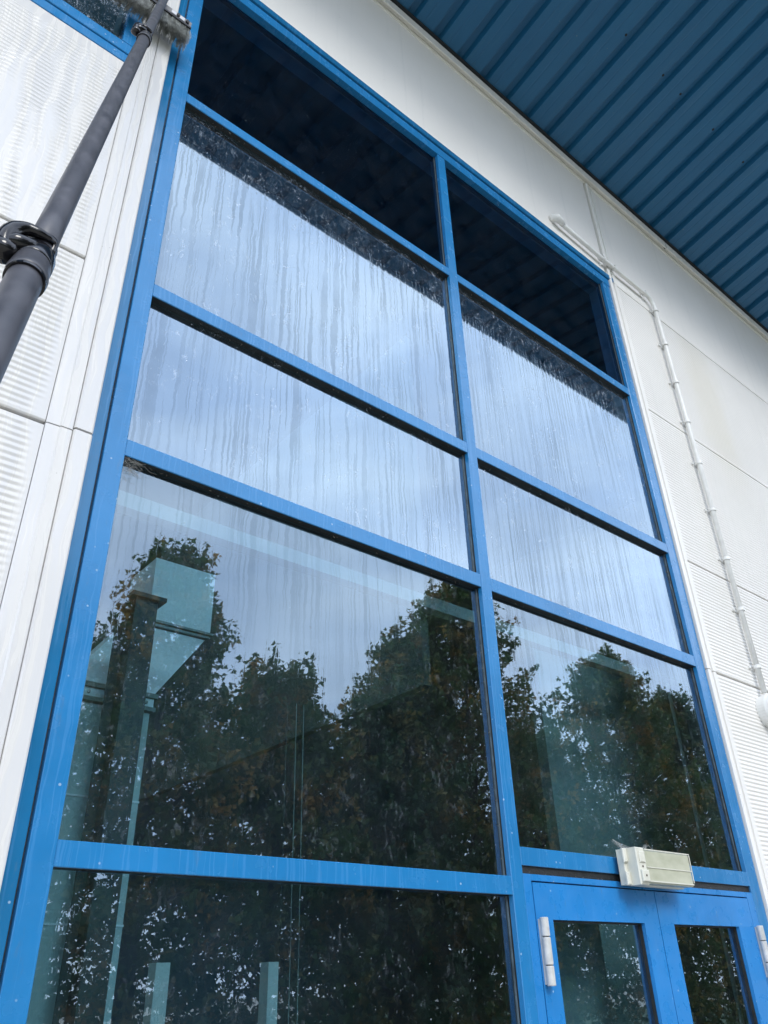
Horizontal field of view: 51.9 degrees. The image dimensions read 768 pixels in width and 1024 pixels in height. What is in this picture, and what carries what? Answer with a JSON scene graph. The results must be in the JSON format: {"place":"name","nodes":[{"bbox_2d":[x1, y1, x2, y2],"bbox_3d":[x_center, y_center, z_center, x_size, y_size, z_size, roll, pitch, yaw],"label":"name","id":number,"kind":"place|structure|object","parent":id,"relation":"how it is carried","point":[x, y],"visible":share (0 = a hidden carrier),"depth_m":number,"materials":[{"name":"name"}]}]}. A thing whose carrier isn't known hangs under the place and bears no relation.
{"place":"outdoors","nodes":[
{"label":"outdoors","id":0,"kind":"place"},
{"bbox_2d":[0,0,191,382],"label":"cleaning pole","id":1,"kind":"object","parent":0,"point":[28,252],"visible":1,"depth_m":0.89,"materials":[{"name":"black plastic"}]},
{"label":"ground","id":2,"kind":"structure","parent":0,"visible":0},
{"bbox_2d":[0,0,767,1023],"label":"industrial building","id":3,"kind":"structure","parent":2,"relation":"on","point":[258,304],"depth_m":4.54,"materials":[{"name":"metal"}]},
{"bbox_2d":[30,0,141,61],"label":"window","id":4,"kind":"structure","parent":3,"relation":"in","point":[120,46],"depth_m":2.92,"materials":[{"name":"blue paint"}]},
{"bbox_2d":[26,558,214,1023],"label":"ventilation duct","id":5,"kind":"object","parent":3,"relation":"on","point":[182,633],"visible":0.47,"depth_m":2.77,"materials":[{"name":"silver metal"}]},
{"bbox_2d":[121,457,156,481],"bbox_3d":[-0.699,-0.108,2.236,0.113,0.085,0.026,22,-39,-34],"label":"cobweb","id":6,"kind":"object","parent":3,"relation":"attached to","point":[131,468],"visible":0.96,"depth_m":2.24,"materials":[{"name":"fabric"}]},
{"bbox_2d":[161,113,738,889],"bbox_3d":[0.398,0.010,3.243,2.876,2.708,0.024,22,-39,-34],"label":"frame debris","id":7,"kind":"object","parent":3,"relation":"attached to","point":[431,573],"visible":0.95,"depth_m":3.21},
{"bbox_2d":[531,882,677,1023],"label":"door","id":8,"kind":"structure","parent":3,"relation":"in","point":[561,903],"depth_m":2.69,"materials":[{"name":"blue paint"}]},
{"bbox_2d":[613,840,648,848],"bbox_3d":[0.955,1.259,2.957,0.240,0.056,0.068,22,-39,-34],"label":"cobweb","id":9,"kind":"object","parent":3,"relation":"attached to","point":[623,845],"visible":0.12,"depth_m":2.93,"materials":[{"name":"fabric"}]},
{"bbox_2d":[616,847,694,889],"bbox_3d":[0.992,1.309,2.889,0.365,0.122,0.106,22,-39,-34],"label":"emergency light","id":10,"kind":"object","parent":3,"relation":"attached to","point":[641,867],"visible":1,"depth_m":2.83,"materials":[{"name":"white plastic"}]},
{"bbox_2d":[549,214,766,693],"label":"cable conduit","id":11,"kind":"object","parent":3,"relation":"attached to","point":[560,221],"visible":1,"depth_m":4.96,"materials":[{"name":"white plastic"}]},
{"bbox_2d":[654,891,767,1023],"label":"door","id":12,"kind":"structure","parent":3,"relation":"in","point":[673,909],"depth_m":3.07,"materials":[{"name":"blue paint"}]},
{"bbox_2d":[756,694,767,727],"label":"wall lamp","id":13,"kind":"object","parent":3,"relation":"attached to","point":[762,705],"visible":1,"depth_m":4.05,"materials":[{"name":"white plastic"}]}
]}

